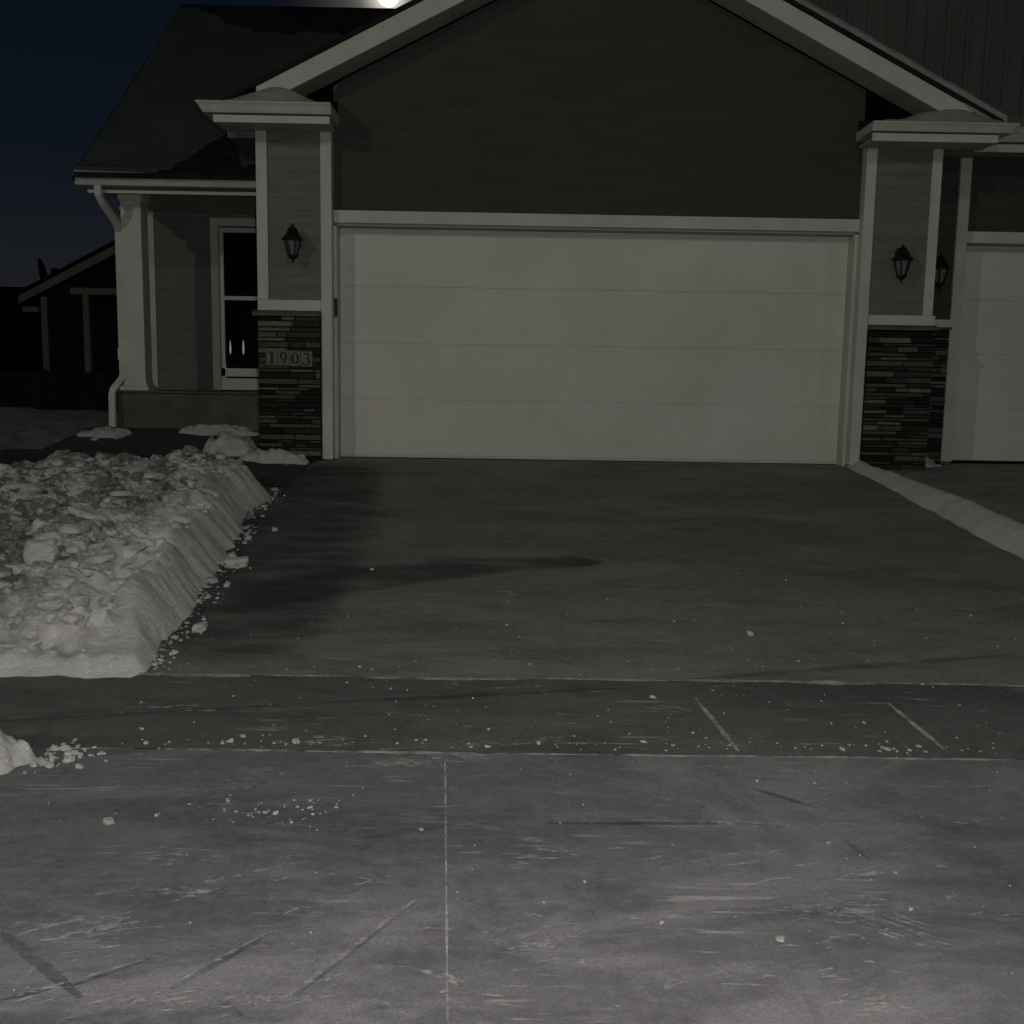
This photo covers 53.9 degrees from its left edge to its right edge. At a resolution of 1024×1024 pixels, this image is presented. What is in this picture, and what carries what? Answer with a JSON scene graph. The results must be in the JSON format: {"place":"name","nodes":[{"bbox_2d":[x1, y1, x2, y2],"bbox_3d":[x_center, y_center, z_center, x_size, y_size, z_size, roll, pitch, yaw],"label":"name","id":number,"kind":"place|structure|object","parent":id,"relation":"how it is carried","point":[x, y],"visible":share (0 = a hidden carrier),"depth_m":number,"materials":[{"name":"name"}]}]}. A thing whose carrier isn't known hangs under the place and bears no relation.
{"place":"outdoors","nodes":[
{"label":"outdoors","id":0,"kind":"place"},
{"bbox_2d":[0,407,118,450],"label":"snowy lawn","id":1,"kind":"structure","parent":0,"point":[25,428],"depth_m":11.01,"materials":[{"name":"white snow"}]},
{"bbox_2d":[0,0,410,286],"label":"sky","id":2,"kind":"structure","parent":0,"point":[65,65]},
{"bbox_2d":[224,368,258,390],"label":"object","id":3,"kind":"object","parent":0,"point":[243,377],"visible":0.23,"depth_m":12.09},
{"bbox_2d":[229,341,243,367],"bbox_3d":[-3.328,-1.915,12.199,0.140,0.340,0.127,-6,10,-42],"label":"candle lamp","id":4,"kind":"object","parent":3,"relation":"on","point":[237,365],"visible":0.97,"depth_m":12.19,"materials":[{"name":"metal"}]},
{"bbox_2d":[227,87,315,101],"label":"cornice snow","id":5,"kind":"structure","parent":0,"point":[275,94],"depth_m":8.78,"materials":[{"name":"white snow"}]},
{"bbox_2d":[379,0,397,6],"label":"moon","id":6,"kind":"object","parent":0,"point":[388,3],"visible":1,"depth_m":1323.54,"materials":[{"name":"white"}]},
{"bbox_2d":[0,674,1023,758],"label":"sidewalk","id":7,"kind":"structure","parent":0,"point":[59,710],"depth_m":3.76,"materials":[{"name":"concrete"}]},
{"bbox_2d":[880,745,890,750],"bbox_3d":[1.310,0.828,3.534,0.041,0.015,0.019,6,9,36],"label":"snow chunk","id":8,"kind":"object","parent":7,"relation":"on","point":[885,748],"visible":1,"depth_m":3.53,"materials":[{"name":"white snow"}]},
{"bbox_2d":[108,457,1023,759],"bbox_3d":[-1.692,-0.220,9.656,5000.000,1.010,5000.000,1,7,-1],"label":"ground","id":9,"kind":"structure","parent":0,"point":[696,681],"depth_m":4.30,"materials":[{"name":"grey concrete"}]},
{"bbox_2d":[0,287,42,371],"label":"distant house","id":10,"kind":"structure","parent":9,"relation":"on","point":[21,348],"depth_m":38.04,"materials":[{"name":"black"}]},
{"bbox_2d":[15,240,118,372],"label":"house","id":11,"kind":"structure","parent":9,"relation":"on","point":[77,309],"depth_m":27.09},
{"bbox_2d":[38,258,56,278],"bbox_3d":[-12.576,-6.460,27.135,0.752,0.747,0.403,8,10,43],"label":"satellite dish","id":12,"kind":"object","parent":11,"relation":"on","point":[42,270],"visible":0.81,"depth_m":27.27,"materials":[{"name":"black metal"}]},
{"bbox_2d":[0,451,284,678],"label":"snow bank","id":13,"kind":"structure","parent":9,"relation":"on","point":[154,606],"depth_m":4.91,"materials":[{"name":"white snow"}]},
{"bbox_2d":[23,538,58,565],"bbox_3d":[-2.266,0.196,4.850,0.158,0.142,0.134,-2,8,-22],"label":"snow block","id":14,"kind":"object","parent":13,"relation":"on","point":[47,550],"depth_m":4.80,"materials":[{"name":"white snow"}]},
{"bbox_2d":[65,487,91,496],"bbox_3d":[-2.759,-0.095,6.251,0.316,0.124,0.133,1,7,-1],"label":"snow block","id":15,"kind":"object","parent":13,"relation":"on","point":[72,493],"depth_m":6.19,"materials":[{"name":"white snow"}]},
{"bbox_2d":[72,537,89,551],"bbox_3d":[-2.167,0.164,5.068,0.074,0.068,0.082,1,7,-1],"label":"snow block","id":16,"kind":"object","parent":13,"relation":"on","point":[82,543],"depth_m":5.04,"materials":[{"name":"white snow"}]},
{"bbox_2d":[67,507,108,522],"bbox_3d":[-2.346,0.045,5.636,0.229,0.159,0.161,1,7,-1],"label":"snow block","id":17,"kind":"object","parent":13,"relation":"on","point":[87,513],"depth_m":5.58,"materials":[{"name":"white snow"}]},
{"bbox_2d":[0,452,224,603],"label":"snow slabs","id":18,"kind":"structure","parent":13,"relation":"on","point":[94,594],"depth_m":5.64,"materials":[{"name":"white snow"}]},
{"bbox_2d":[0,445,242,655],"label":"snow rubble","id":19,"kind":"object","parent":13,"relation":"on","point":[97,619],"visible":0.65,"depth_m":5.61,"materials":[{"name":"white snow"}]},
{"bbox_2d":[43,427,259,450],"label":"porch walkway","id":20,"kind":"structure","parent":9,"relation":"on","point":[154,439],"depth_m":9.91,"materials":[{"name":"concrete"}]},
{"bbox_2d":[57,426,131,440],"bbox_3d":[-4.140,-0.810,10.316,0.784,0.136,0.840,1,7,-1],"label":"snow heap","id":21,"kind":"object","parent":20,"relation":"on","point":[106,432],"visible":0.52,"depth_m":10.14,"materials":[{"name":"white snow"}]},
{"bbox_2d":[178,424,259,435],"bbox_3d":[-3.041,-0.845,10.432,1.176,0.142,0.420,1,7,-1],"label":"snow heap","id":22,"kind":"object","parent":20,"relation":"on","point":[212,429],"visible":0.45,"depth_m":10.34,"materials":[{"name":"white snow"}]},
{"bbox_2d":[0,449,314,486],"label":"walkway","id":23,"kind":"structure","parent":9,"relation":"on","point":[282,475],"depth_m":9.04,"materials":[{"name":"concrete"}]},
{"bbox_2d":[203,432,256,455],"bbox_3d":[-2.665,-0.646,9.573,0.728,0.226,0.560,1,7,-1],"label":"snow heap","id":24,"kind":"object","parent":23,"relation":"on","point":[232,444],"visible":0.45,"depth_m":9.46,"materials":[{"name":"white snow"}]},
{"bbox_2d":[239,448,310,467],"bbox_3d":[-2.204,-0.512,9.312,0.952,0.160,0.448,1,7,-1],"label":"snow heap","id":25,"kind":"object","parent":23,"relation":"on","point":[273,456],"visible":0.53,"depth_m":9.22,"materials":[{"name":"white snow"}]},
{"bbox_2d":[0,748,1023,1023],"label":"driveway apron","id":26,"kind":"object","parent":9,"relation":"on","point":[96,916],"visible":1,"depth_m":2.64,"materials":[{"name":"concrete"}]},
{"bbox_2d":[0,730,49,774],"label":"snow mound","id":27,"kind":"object","parent":26,"relation":"on","point":[14,752],"visible":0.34,"depth_m":3.30,"materials":[{"name":"white snow"}]},
{"bbox_2d":[103,817,114,824],"bbox_3d":[-1.179,0.903,2.942,0.030,0.020,0.025,5,8,29],"label":"snow chunk","id":28,"kind":"object","parent":26,"relation":"on","point":[108,820],"visible":1,"depth_m":2.94,"materials":[{"name":"white snow"}]},
{"bbox_2d":[13,487,1023,1003],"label":"snow crumbs","id":29,"kind":"object","parent":26,"relation":"on","point":[67,755],"visible":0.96,"depth_m":3.53,"materials":[{"name":"white snow"}]},
{"bbox_2d":[71,672,1023,974],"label":"pavement joints","id":30,"kind":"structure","parent":26,"relation":"on","point":[705,710],"depth_m":3.46,"materials":[{"name":"grey concrete"}]},
{"bbox_2d":[71,0,1019,469],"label":"house","id":31,"kind":"structure","parent":9,"relation":"on","point":[645,230],"depth_m":9.42,"materials":[{"name":"grey wood"}]},
{"bbox_2d":[73,168,140,172],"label":"eave snow","id":32,"kind":"structure","parent":31,"relation":"on","point":[74,170],"depth_m":9.83,"materials":[{"name":"white snow"}]},
{"bbox_2d":[75,6,342,172],"bbox_3d":[-2.960,-4.891,11.408,2.600,2.751,3.502,1,7,-1],"label":"roof frost","id":33,"kind":"object","parent":31,"relation":"on","point":[158,120],"visible":0.58,"depth_m":11.25},
{"bbox_2d":[219,227,258,389],"bbox_3d":[-2.966,-2.339,11.668,0.830,1.845,0.035,1,7,-1],"label":"storm door","id":34,"kind":"structure","parent":31,"relation":"in","point":[226,383],"depth_m":11.71,"materials":[{"name":"white paint"}]},
{"bbox_2d":[266,349,312,366],"bbox_3d":[-2.060,-1.425,9.331,0.424,0.154,0.034,1,7,-1],"label":"house number sign","id":35,"kind":"object","parent":31,"relation":"attached to","point":[289,358],"visible":1,"depth_m":9.32,"materials":[{"name":"stone"}]},
{"bbox_2d":[282,223,303,262],"bbox_3d":[-1.988,-2.438,9.149,0.196,0.350,0.216,1,7,-1],"label":"wall lantern","id":36,"kind":"object","parent":31,"relation":"attached to","point":[292,238],"depth_m":9.10,"materials":[{"name":"black metal"}]},
{"bbox_2d":[340,228,848,463],"bbox_3d":[0.769,-1.577,9.690,4.820,2.157,0.060,1,7,-1],"label":"garage door","id":37,"kind":"structure","parent":31,"relation":"in","point":[455,343],"depth_m":9.67,"materials":[{"name":"paint"}]},
{"bbox_2d":[795,0,1006,122],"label":"roof snow","id":38,"kind":"structure","parent":31,"relation":"on","point":[906,60],"depth_m":8.88,"materials":[{"name":"white snow"}]},
{"bbox_2d":[891,244,913,282],"bbox_3d":[3.564,-2.271,9.216,0.196,0.350,0.216,1,7,-1],"label":"wall lantern","id":39,"kind":"object","parent":31,"relation":"attached to","point":[902,258],"depth_m":9.17,"materials":[{"name":"black metal"}]},
{"bbox_2d":[882,109,1005,122],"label":"cornice snow","id":40,"kind":"structure","parent":31,"relation":"on","point":[953,115],"depth_m":8.84,"materials":[{"name":"white snow"}]},
{"bbox_2d":[808,0,1023,463],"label":"neighbour house","id":41,"kind":"structure","parent":9,"relation":"on","point":[975,48],"depth_m":10.20,"materials":[{"name":"grey"}]},
{"bbox_2d":[935,254,951,289],"bbox_3d":[4.169,-2.338,9.818,0.196,0.350,0.216,1,7,-1],"label":"wall lantern","id":42,"kind":"object","parent":41,"relation":"attached to","point":[942,268],"depth_m":9.76,"materials":[{"name":"black metal"}]},
{"bbox_2d":[950,246,1023,463],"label":"garage door","id":43,"kind":"structure","parent":41,"relation":"in","point":[989,416],"depth_m":10.21,"materials":[{"name":"paint"}]},
{"bbox_2d":[144,457,1023,685],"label":"driveway","id":44,"kind":"structure","parent":0,"point":[669,543],"depth_m":5.57,"materials":[{"name":"concrete"}]},
{"bbox_2d":[192,621,207,632],"bbox_3d":[-1.437,0.533,4.638,0.071,0.059,0.055,1,7,-1],"label":"snow chunk","id":45,"kind":"object","parent":44,"relation":"on","point":[200,627],"visible":1,"depth_m":4.62,"materials":[{"name":"white snow"}]},
{"bbox_2d":[223,556,248,567],"bbox_3d":[-1.573,0.292,5.747,0.144,0.070,0.097,-1,7,-12],"label":"snow chunk","id":46,"kind":"object","parent":44,"relation":"on","point":[234,562],"visible":0.98,"depth_m":5.71,"materials":[{"name":"white snow"}]},
{"bbox_2d":[171,467,365,637],"bbox_3d":[-1.469,0.082,6.823,1.526,0.453,5.460,1,7,-1],"label":"damp band","id":47,"kind":"object","parent":44,"relation":"on","point":[252,604],"visible":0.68,"depth_m":5.74,"materials":[{"name":"grey concrete"}]},
{"bbox_2d":[252,557,596,601],"bbox_3d":[-0.627,0.370,5.622,2.488,0.120,0.709,-3,8,-31],"label":"damp patch","id":48,"kind":"object","parent":44,"relation":"on","point":[446,570],"visible":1,"depth_m":5.71,"materials":[{"name":"grey concrete"}]},
{"bbox_2d":[746,631,753,635],"bbox_3d":[1.116,0.569,4.723,0.035,0.030,0.026,0,7,-9],"label":"snow chunk","id":49,"kind":"object","parent":44,"relation":"on","point":[750,633],"visible":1,"depth_m":4.71,"materials":[{"name":"white snow"}]},
{"bbox_2d":[846,460,1023,559],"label":"snow ridge","id":50,"kind":"structure","parent":44,"relation":"on","point":[1003,532],"depth_m":7.29,"materials":[{"name":"white snow"}]},
{"bbox_2d":[885,463,1023,523],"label":"neighbour driveway","id":51,"kind":"structure","parent":0,"point":[998,488],"depth_m":8.89,"materials":[{"name":"concrete"}]},
{"bbox_2d":[925,456,940,466],"bbox_3d":[3.971,-0.495,9.870,0.560,0.145,0.420,1,7,-1],"label":"snow heap","id":52,"kind":"object","parent":51,"relation":"on","point":[930,462],"visible":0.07,"depth_m":9.74,"materials":[{"name":"white snow"}]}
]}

